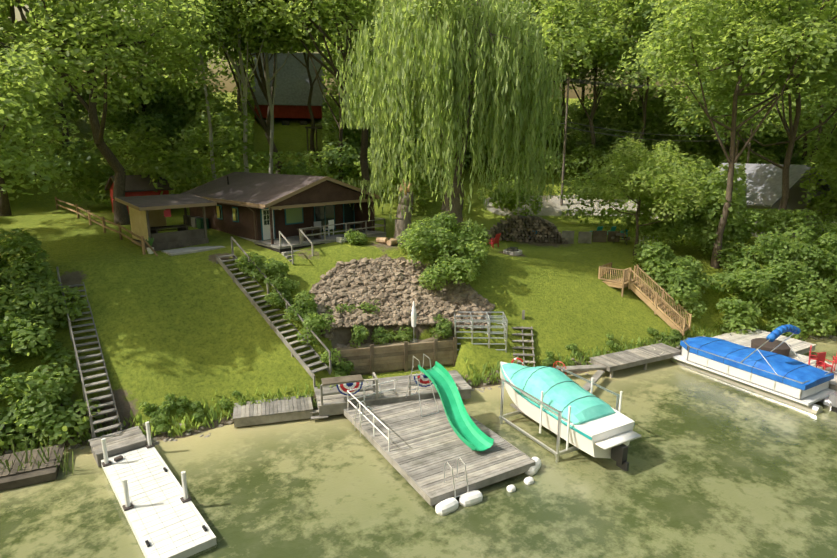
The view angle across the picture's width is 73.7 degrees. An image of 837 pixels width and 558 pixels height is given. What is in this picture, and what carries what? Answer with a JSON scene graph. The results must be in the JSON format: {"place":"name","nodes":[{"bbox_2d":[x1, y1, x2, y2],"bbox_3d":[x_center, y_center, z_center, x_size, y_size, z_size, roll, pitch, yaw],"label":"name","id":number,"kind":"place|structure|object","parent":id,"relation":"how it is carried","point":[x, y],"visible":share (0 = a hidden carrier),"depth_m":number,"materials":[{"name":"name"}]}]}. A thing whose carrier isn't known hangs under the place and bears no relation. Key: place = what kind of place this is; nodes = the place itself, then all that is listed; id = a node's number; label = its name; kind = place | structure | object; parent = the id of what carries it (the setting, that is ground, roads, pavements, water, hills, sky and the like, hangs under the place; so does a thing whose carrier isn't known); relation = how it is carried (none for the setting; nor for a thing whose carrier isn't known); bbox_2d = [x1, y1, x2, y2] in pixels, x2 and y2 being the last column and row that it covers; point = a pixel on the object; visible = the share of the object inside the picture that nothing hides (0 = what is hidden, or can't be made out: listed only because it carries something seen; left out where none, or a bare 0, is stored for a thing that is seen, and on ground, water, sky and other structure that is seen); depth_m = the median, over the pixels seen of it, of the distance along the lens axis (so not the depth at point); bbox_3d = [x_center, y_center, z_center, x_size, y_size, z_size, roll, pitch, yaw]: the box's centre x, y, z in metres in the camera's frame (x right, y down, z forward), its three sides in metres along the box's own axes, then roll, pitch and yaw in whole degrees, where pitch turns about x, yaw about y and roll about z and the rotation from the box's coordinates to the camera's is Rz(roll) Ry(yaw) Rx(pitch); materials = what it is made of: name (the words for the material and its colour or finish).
{"place":"outdoors","nodes":[
{"label":"outdoors","id":0,"kind":"place"},
{"bbox_2d":[8,1,792,103],"label":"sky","id":1,"kind":"structure","parent":0,"point":[229,85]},
{"bbox_2d":[0,338,836,557],"bbox_3d":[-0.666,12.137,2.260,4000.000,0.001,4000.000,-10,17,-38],"label":"lake water","id":2,"kind":"structure","parent":0,"point":[718,468],"depth_m":20.57,"materials":[{"name":"green liquid"}]},
{"bbox_2d":[0,443,65,490],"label":"old plank platform","id":3,"kind":"structure","parent":2,"relation":"on","point":[28,474],"depth_m":21.44,"materials":[{"name":"grey wood"}]},
{"bbox_2d":[0,438,72,474],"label":"shore reeds","id":4,"kind":"object","parent":2,"relation":"on","point":[41,456],"depth_m":21.78,"materials":[{"name":"green"}]},
{"bbox_2d":[101,421,216,557],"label":"dock","id":5,"kind":"object","parent":2,"relation":"on","point":[164,517],"visible":0.94,"depth_m":19.24,"materials":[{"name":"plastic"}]},
{"bbox_2d":[102,468,216,557],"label":"frame","id":6,"kind":"object","parent":5,"relation":"attached to","point":[203,551],"visible":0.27,"depth_m":17.75,"materials":[{"name":"white metal"}]},
{"bbox_2d":[344,354,540,515],"bbox_3d":[0.903,5.827,23.664,5.340,3.467,8.500,-7,15,-29],"label":"swim raft","id":7,"kind":"object","parent":2,"relation":"on","point":[432,458],"visible":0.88,"depth_m":22.41,"materials":[{"name":"grey wood"}]},
{"bbox_2d":[418,361,493,451],"bbox_3d":[1.500,5.417,23.919,1.237,2.350,4.553,-6,14,-25],"label":"green slide","id":8,"kind":"object","parent":7,"relation":"on","point":[469,433],"visible":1,"depth_m":23.93,"materials":[{"name":"green plastic"}]},
{"bbox_2d":[499,361,621,461],"bbox_3d":[6.261,6.144,24.882,3.636,3.500,5.000,-7,15,-28],"label":"lift","id":9,"kind":"object","parent":2,"relation":"on","point":[557,453],"visible":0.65,"depth_m":23.79,"materials":[{"name":"silver metal"}]},
{"bbox_2d":[500,362,640,470],"bbox_3d":[6.129,5.414,24.814,2.634,2.563,8.100,-7,15,-28],"label":"speedboat","id":10,"kind":"object","parent":9,"relation":"on","point":[599,428],"visible":0.94,"depth_m":23.14,"materials":[{"name":"white"}]},
{"bbox_2d":[561,364,606,390],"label":"dock walkway","id":11,"kind":"structure","parent":2,"relation":"on","point":[598,374],"depth_m":30.75,"materials":[{"name":"brown wood"}]},
{"bbox_2d":[670,324,836,413],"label":"pontoon boat","id":12,"kind":"object","parent":2,"relation":"on","point":[802,385],"visible":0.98,"depth_m":28.86,"materials":[{"name":"blue fabric"}]},
{"bbox_2d":[0,76,836,454],"bbox_3d":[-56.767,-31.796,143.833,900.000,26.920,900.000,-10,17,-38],"label":"lawn","id":13,"kind":"structure","parent":0,"point":[194,326],"depth_m":33.09,"materials":[{"name":"green plant"}]},
{"bbox_2d":[0,7,25,123],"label":"tree leaves","id":14,"kind":"object","parent":13,"relation":"on","point":[6,28],"visible":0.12,"depth_m":34.98,"materials":[{"name":"green plant"}]},
{"bbox_2d":[0,34,75,129],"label":"forest tree leaves","id":15,"kind":"object","parent":13,"relation":"on","point":[56,99],"depth_m":51.20,"materials":[{"name":"green plant"}]},
{"bbox_2d":[0,42,79,200],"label":"tree","id":16,"kind":"object","parent":13,"relation":"on","point":[36,130],"depth_m":27.09,"materials":[{"name":"green plant"}]},
{"bbox_2d":[6,1,78,176],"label":"tree","id":17,"kind":"object","parent":13,"relation":"on","point":[12,10],"depth_m":55.04,"materials":[{"name":"green plant"}]},
{"bbox_2d":[0,0,100,215],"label":"tree","id":18,"kind":"object","parent":13,"relation":"on","point":[5,209],"depth_m":44.54,"materials":[{"name":"green plant"}]},
{"bbox_2d":[0,227,105,452],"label":"bank bushes","id":19,"kind":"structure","parent":13,"relation":"on","point":[20,322],"depth_m":25.07,"materials":[{"name":"green plant"}]},
{"bbox_2d":[7,0,122,147],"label":"tree","id":20,"kind":"object","parent":13,"relation":"on","point":[63,116],"depth_m":65.52,"materials":[{"name":"brown plant"}]},
{"bbox_2d":[56,267,122,437],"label":"stairs","id":21,"kind":"structure","parent":13,"relation":"on","point":[85,393],"depth_m":25.41,"materials":[{"name":"grey wood"}]},
{"bbox_2d":[55,197,157,255],"bbox_3d":[-23.584,-4.117,40.401,0.633,2.265,23.408,-12,18,-43],"label":"split rail fence","id":22,"kind":"object","parent":13,"relation":"on","point":[143,240],"visible":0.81,"depth_m":37.32,"materials":[{"name":"brown wood"}]},
{"bbox_2d":[0,0,232,224],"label":"tree","id":23,"kind":"object","parent":13,"relation":"on","point":[90,26],"depth_m":36.58,"materials":[{"name":"green plant"}]},
{"bbox_2d":[88,426,146,466],"bbox_3d":[-12.496,6.946,23.244,1.927,0.574,1.540,-10,17,-38],"label":"stair landing","id":24,"kind":"object","parent":13,"relation":"on","point":[126,440],"visible":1,"depth_m":23.01,"materials":[{"name":"grey wood"}]},
{"bbox_2d":[104,1,162,110],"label":"forest tree leaves","id":25,"kind":"object","parent":13,"relation":"on","point":[124,14],"depth_m":79.49,"materials":[{"name":"green plant"}]},
{"bbox_2d":[104,175,173,212],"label":"red shed","id":26,"kind":"structure","parent":13,"relation":"on","point":[137,185],"depth_m":45.55,"materials":[{"name":"red wood"}]},
{"bbox_2d":[134,4,148,138],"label":"tree","id":27,"kind":"object","parent":13,"relation":"on","point":[141,76],"depth_m":70.23,"materials":[{"name":"brown plant"}]},
{"bbox_2d":[146,237,153,253],"bbox_3d":[-15.976,-1.982,33.209,0.508,0.951,0.515,-10,17,-38],"label":"flower pot","id":28,"kind":"object","parent":13,"relation":"on","point":[150,242],"visible":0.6,"depth_m":33.16,"materials":[{"name":"white paint"}]},
{"bbox_2d":[115,193,216,250],"bbox_3d":[-15.999,-3.600,35.715,4.034,3.300,4.750,12,18,43],"label":"picnic shelter","id":29,"kind":"object","parent":13,"relation":"on","point":[148,214],"visible":0.94,"depth_m":34.98,"materials":[{"name":"brown wood"}]},
{"bbox_2d":[122,0,253,65],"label":"birch leaves","id":30,"kind":"object","parent":13,"relation":"on","point":[222,7],"visible":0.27,"depth_m":43.63,"materials":[{"name":"green plant"}]},
{"bbox_2d":[161,246,224,255],"bbox_3d":[-13.935,-1.820,34.635,1.500,0.120,3.400,12,18,43],"label":"shelter pad","id":31,"kind":"object","parent":13,"relation":"on","point":[179,251],"visible":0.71,"depth_m":34.22,"materials":[{"name":"concrete"}]},
{"bbox_2d":[184,30,216,178],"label":"birch trunk","id":32,"kind":"object","parent":13,"relation":"on","point":[209,122],"visible":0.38,"depth_m":46.99,"materials":[{"name":"brown plant"}]},
{"bbox_2d":[178,1,270,157],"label":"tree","id":33,"kind":"object","parent":13,"relation":"on","point":[224,74],"depth_m":69.85,"materials":[{"name":"green plant"}]},
{"bbox_2d":[175,0,303,61],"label":"birch leaves","id":34,"kind":"object","parent":13,"relation":"on","point":[277,18],"visible":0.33,"depth_m":44.05,"materials":[{"name":"green plant"}]},
{"bbox_2d":[139,0,342,89],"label":"tall tree leaves","id":35,"kind":"object","parent":13,"relation":"on","point":[264,49],"visible":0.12,"depth_m":47.50,"materials":[{"name":"green plant"}]},
{"bbox_2d":[209,0,272,171],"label":"tree","id":36,"kind":"object","parent":13,"relation":"on","point":[244,105],"visible":0.38,"depth_m":46.89,"materials":[{"name":"brown plant"}]},
{"bbox_2d":[222,38,281,173],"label":"tall tree","id":37,"kind":"object","parent":13,"relation":"on","point":[262,86],"visible":0.48,"depth_m":52.44,"materials":[{"name":"brown plant"}]},
{"bbox_2d":[215,237,331,386],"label":"stairs","id":38,"kind":"structure","parent":13,"relation":"on","point":[274,328],"depth_m":29.89,"materials":[{"name":"grey wood"}]},
{"bbox_2d":[255,23,295,173],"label":"tree","id":39,"kind":"object","parent":13,"relation":"on","point":[271,106],"visible":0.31,"depth_m":49.76,"materials":[{"name":"brown plant"}]},
{"bbox_2d":[218,0,332,49],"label":"birch tree","id":40,"kind":"object","parent":13,"relation":"on","point":[297,16],"visible":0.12,"depth_m":46.30,"materials":[{"name":"green plant"}]},
{"bbox_2d":[233,395,327,426],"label":"platform","id":41,"kind":"structure","parent":13,"relation":"on","point":[276,410],"depth_m":26.01,"materials":[{"name":"grey wood"}]},
{"bbox_2d":[180,172,385,263],"bbox_3d":[-9.755,-5.126,40.704,10.702,4.944,15.464,-10,17,-38],"label":"cabin","id":42,"kind":"object","parent":13,"relation":"on","point":[291,204],"visible":0.73,"depth_m":37.81,"materials":[{"name":"brown wood"}]},
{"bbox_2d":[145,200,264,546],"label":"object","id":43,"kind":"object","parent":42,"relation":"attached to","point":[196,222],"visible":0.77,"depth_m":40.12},
{"bbox_2d":[296,220,362,240],"bbox_3d":[-6.118,-3.486,38.156,1.504,1.094,5.150,12,18,43],"label":"patio furniture","id":44,"kind":"object","parent":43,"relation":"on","point":[316,230],"visible":0.73,"depth_m":37.88,"materials":[{"name":"white paint"}]},
{"bbox_2d":[241,52,325,124],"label":"red barn","id":45,"kind":"structure","parent":13,"relation":"on","point":[292,89],"depth_m":85.25,"materials":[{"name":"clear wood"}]},
{"bbox_2d":[248,0,340,155],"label":"tree","id":46,"kind":"object","parent":13,"relation":"on","point":[312,147],"depth_m":74.47,"materials":[{"name":"brown plant"}]},
{"bbox_2d":[271,0,377,182],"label":"forest tree leaves","id":47,"kind":"object","parent":13,"relation":"on","point":[334,58],"depth_m":64.31,"materials":[{"name":"green plant"}]},
{"bbox_2d":[234,225,415,376],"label":"shrubs","id":48,"kind":"object","parent":13,"relation":"on","point":[315,320],"depth_m":30.56,"materials":[{"name":"green plant"}]},
{"bbox_2d":[278,0,371,191],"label":"tree","id":49,"kind":"object","parent":13,"relation":"on","point":[363,158],"visible":0.38,"depth_m":47.40,"materials":[{"name":"brown plant"}]},
{"bbox_2d":[223,0,390,64],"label":"tall tree","id":50,"kind":"object","parent":49,"relation":"attached to","point":[339,6],"visible":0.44,"depth_m":42.48,"materials":[{"name":"green plant"}]},
{"bbox_2d":[305,120,359,159],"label":"hill stairs deck","id":51,"kind":"structure","parent":13,"relation":"on","point":[317,127],"depth_m":74.68,"materials":[{"name":"brown wood"}]},
{"bbox_2d":[5,328,683,443],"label":"shoreline plants","id":52,"kind":"object","parent":13,"relation":"on","point":[162,427],"visible":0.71,"depth_m":25.48,"materials":[{"name":"green plant"}]},
{"bbox_2d":[376,237,396,245],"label":"firewood logs","id":53,"kind":"object","parent":13,"relation":"on","point":[391,241],"visible":0.62,"depth_m":36.93,"materials":[{"name":"brown wood"}]},
{"bbox_2d":[314,370,471,416],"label":"deck","id":54,"kind":"structure","parent":13,"relation":"on","point":[333,401],"depth_m":26.91,"materials":[{"name":"wood"}]},
{"bbox_2d":[334,337,456,374],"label":"retaining wall","id":55,"kind":"structure","parent":13,"relation":"on","point":[393,356],"depth_m":30.68,"materials":[{"name":"brown wood"}]},
{"bbox_2d":[321,300,452,347],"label":"planter shrubs","id":56,"kind":"object","parent":55,"relation":"on","point":[361,332],"visible":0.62,"depth_m":31.07,"materials":[{"name":"green plant"}]},
{"bbox_2d":[410,301,417,342],"bbox_3d":[-0.260,2.364,31.011,0.418,2.350,0.440,-10,17,-38],"label":"closed umbrella","id":57,"kind":"object","parent":55,"relation":"on","point":[413,317],"visible":0.96,"depth_m":30.87,"materials":[{"name":"white fabric"}]},
{"bbox_2d":[309,257,495,348],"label":"riprap rocks","id":58,"kind":"object","parent":13,"relation":"on","point":[342,289],"visible":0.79,"depth_m":32.76,"materials":[{"name":"beige stone"}]},
{"bbox_2d":[394,179,412,244],"bbox_3d":[-1.026,-4.450,37.727,1.558,4.530,1.495,-6,14,-23],"label":"trunk","id":59,"kind":"object","parent":13,"relation":"on","point":[401,223],"visible":0.56,"depth_m":37.48,"materials":[{"name":"brown plant"}]},
{"bbox_2d":[0,45,836,216],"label":"understory","id":60,"kind":"object","parent":13,"relation":"on","point":[172,163],"visible":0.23,"depth_m":65.69,"materials":[{"name":"green plant"}]},
{"bbox_2d":[476,0,622,176],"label":"forest tree leaves","id":61,"kind":"object","parent":60,"relation":"attached to","point":[582,41],"depth_m":63.75,"materials":[{"name":"green plant"}]},
{"bbox_2d":[675,0,808,162],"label":"forest tree leaves","id":62,"kind":"object","parent":60,"relation":"on","point":[726,18],"depth_m":68.74,"materials":[{"name":"green plant"}]},
{"bbox_2d":[664,33,834,162],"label":"forest tree leaves","id":63,"kind":"object","parent":60,"relation":"on","point":[776,120],"depth_m":63.41,"materials":[{"name":"green plant"}]},
{"bbox_2d":[745,3,836,164],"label":"forest tree leaves","id":64,"kind":"object","parent":60,"relation":"on","point":[828,93],"depth_m":64.20,"materials":[{"name":"green plant"}]},
{"bbox_2d":[0,318,836,451],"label":"shore weeds","id":65,"kind":"object","parent":13,"relation":"on","point":[279,395],"visible":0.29,"depth_m":27.34,"materials":[{"name":"green plant"}]},
{"bbox_2d":[0,327,836,453],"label":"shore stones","id":66,"kind":"object","parent":13,"relation":"on","point":[229,422],"visible":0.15,"depth_m":25.13,"materials":[{"name":"grey stone"}]},
{"bbox_2d":[354,0,531,229],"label":"willow trunk","id":67,"kind":"object","parent":13,"relation":"on","point":[457,208],"visible":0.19,"depth_m":42.46,"materials":[{"name":"brown wood"}]},
{"bbox_2d":[336,0,565,224],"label":"willow strands","id":68,"kind":"object","parent":67,"relation":"attached to","point":[514,92],"visible":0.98,"depth_m":36.56,"materials":[{"name":"green plant"}]},
{"bbox_2d":[396,211,491,290],"bbox_3d":[1.875,-1.910,35.298,5.984,4.460,6.550,-10,17,-38],"label":"bush","id":69,"kind":"object","parent":13,"relation":"on","point":[422,237],"visible":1,"depth_m":34.31,"materials":[{"name":"green plant"}]},
{"bbox_2d":[454,312,507,355],"bbox_3d":[3.528,3.382,32.340,2.989,2.628,1.685,0,13,1],"label":"wooden rack","id":70,"kind":"object","parent":13,"relation":"on","point":[504,321],"visible":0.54,"depth_m":31.57,"materials":[{"name":"white wood"}]},
{"bbox_2d":[503,247,521,255],"bbox_3d":[6.680,-2.004,39.590,1.300,0.450,1.301,-10,17,-38],"label":"fire pit","id":71,"kind":"object","parent":13,"relation":"on","point":[513,251],"visible":0.92,"depth_m":39.22,"materials":[{"name":"stone"}]},
{"bbox_2d":[511,356,523,365],"bbox_3d":[5.273,4.929,29.812,0.697,1.750,0.110,1,13,6],"label":"life ring post","id":72,"kind":"object","parent":13,"relation":"on","point":[517,359],"visible":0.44,"depth_m":29.63,"materials":[{"name":"red"}]},
{"bbox_2d":[512,310,535,366],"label":"bank steps","id":73,"kind":"structure","parent":13,"relation":"on","point":[523,341],"depth_m":32.11,"materials":[{"name":"grey wood"}]},
{"bbox_2d":[484,215,567,243],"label":"woodpile","id":74,"kind":"object","parent":13,"relation":"on","point":[518,228],"visible":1,"depth_m":47.20,"materials":[{"name":"brown wood"}]},
{"bbox_2d":[478,0,580,88],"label":"forest tree leaves","id":75,"kind":"object","parent":13,"relation":"on","point":[558,18],"visible":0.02,"depth_m":71.27,"materials":[{"name":"green plant"}]},
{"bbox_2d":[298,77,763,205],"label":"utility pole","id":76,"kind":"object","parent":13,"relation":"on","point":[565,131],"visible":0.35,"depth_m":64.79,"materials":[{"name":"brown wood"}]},
{"bbox_2d":[489,226,627,247],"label":"lawn chairs","id":77,"kind":"object","parent":13,"relation":"on","point":[496,239],"visible":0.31,"depth_m":47.40,"materials":[{"name":"blue"}]},
{"bbox_2d":[512,0,618,154],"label":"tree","id":78,"kind":"object","parent":13,"relation":"on","point":[573,18],"depth_m":74.37,"materials":[{"name":"plant"}]},
{"bbox_2d":[562,230,619,243],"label":"leaning pallets","id":79,"kind":"object","parent":13,"relation":"on","point":[589,237],"visible":0.96,"depth_m":47.58,"materials":[{"name":"grey wood"}]},
{"bbox_2d":[573,0,608,130],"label":"tree","id":80,"kind":"object","parent":13,"relation":"on","point":[582,96],"depth_m":86.82,"materials":[{"name":"brown plant"}]},
{"bbox_2d":[535,0,681,171],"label":"tree leaves","id":81,"kind":"object","parent":13,"relation":"on","point":[595,5],"depth_m":67.67,"materials":[{"name":"green plant"}]},
{"bbox_2d":[592,3,641,105],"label":"forest tree leaves","id":82,"kind":"object","parent":13,"relation":"on","point":[611,23],"depth_m":89.13,"materials":[{"name":"green plant"}]},
{"bbox_2d":[611,233,629,244],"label":"picnic table","id":83,"kind":"object","parent":13,"relation":"on","point":[619,234],"visible":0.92,"depth_m":47.14,"materials":[{"name":"brown wood"}]},
{"bbox_2d":[589,343,680,377],"bbox_3d":[12.774,5.206,32.780,5.787,1.676,1.629,-6,14,-26],"label":"dock","id":84,"kind":"object","parent":13,"relation":"on","point":[624,359],"visible":0.96,"depth_m":32.24,"materials":[{"name":"grey wood"}]},
{"bbox_2d":[598,262,691,338],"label":"stairs","id":85,"kind":"structure","parent":13,"relation":"on","point":[656,299],"depth_m":37.52,"materials":[{"name":"brown wood"}]},
{"bbox_2d":[583,136,706,255],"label":"small tree","id":86,"kind":"object","parent":13,"relation":"on","point":[650,184],"depth_m":41.03,"materials":[{"name":"green plant"}]},
{"bbox_2d":[575,0,717,160],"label":"forest tree leaves","id":87,"kind":"object","parent":13,"relation":"on","point":[644,12],"depth_m":67.01,"materials":[{"name":"green plant"}]},
{"bbox_2d":[641,235,657,243],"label":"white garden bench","id":88,"kind":"object","parent":13,"relation":"on","point":[648,238],"visible":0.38,"depth_m":45.55,"materials":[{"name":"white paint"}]},
{"bbox_2d":[591,0,712,115],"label":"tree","id":89,"kind":"object","parent":13,"relation":"on","point":[632,28],"depth_m":76.08,"materials":[{"name":"green plant"}]},
{"bbox_2d":[553,132,836,248],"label":"understory","id":90,"kind":"object","parent":13,"relation":"on","point":[711,186],"visible":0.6,"depth_m":46.29,"materials":[{"name":"green plant"}]},
{"bbox_2d":[616,0,836,268],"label":"tree","id":91,"kind":"object","parent":13,"relation":"on","point":[761,44],"depth_m":37.93,"materials":[{"name":"green plant"}]},
{"bbox_2d":[631,200,836,340],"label":"bank bushes","id":92,"kind":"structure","parent":13,"relation":"on","point":[794,262],"depth_m":38.77,"materials":[{"name":"green plant"}]},
{"bbox_2d":[668,0,836,234],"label":"tree","id":93,"kind":"object","parent":13,"relation":"on","point":[718,106],"depth_m":45.74,"materials":[{"name":"green plant"}]},
{"bbox_2d":[698,163,832,237],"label":"grey-roofed house","id":94,"kind":"structure","parent":13,"relation":"on","point":[763,190],"depth_m":52.02,"materials":[{"name":"grey"}]},
{"bbox_2d":[703,329,836,390],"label":"dock","id":95,"kind":"object","parent":13,"relation":"on","point":[799,347],"visible":0.27,"depth_m":34.28,"materials":[{"name":"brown wood"}]},
{"bbox_2d":[751,338,790,356],"bbox_3d":[20.607,3.950,32.677,2.000,0.750,2.000,-10,17,-38],"label":"covered round table","id":96,"kind":"object","parent":95,"relation":"on","point":[783,348],"visible":0.67,"depth_m":32.12,"materials":[{"name":"brown"}]},
{"bbox_2d":[808,345,836,371],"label":"red chairs","id":97,"kind":"object","parent":95,"relation":"on","point":[819,358],"visible":0.9,"depth_m":29.74,"materials":[{"name":"red plastic"}]},
{"bbox_2d":[764,0,817,159],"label":"tree","id":98,"kind":"object","parent":13,"relation":"on","point":[805,146],"depth_m":74.01,"materials":[{"name":"brown plant"}]},
{"bbox_2d":[801,84,836,146],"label":"forest tree leaves","id":99,"kind":"object","parent":13,"relation":"on","point":[826,115],"visible":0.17,"depth_m":69.01,"materials":[{"name":"green plant"}]},
{"bbox_2d":[369,0,541,56],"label":"willow top","id":100,"kind":"object","parent":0,"point":[442,2],"visible":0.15,"depth_m":37.32,"materials":[{"name":"green plant"}]}
]}

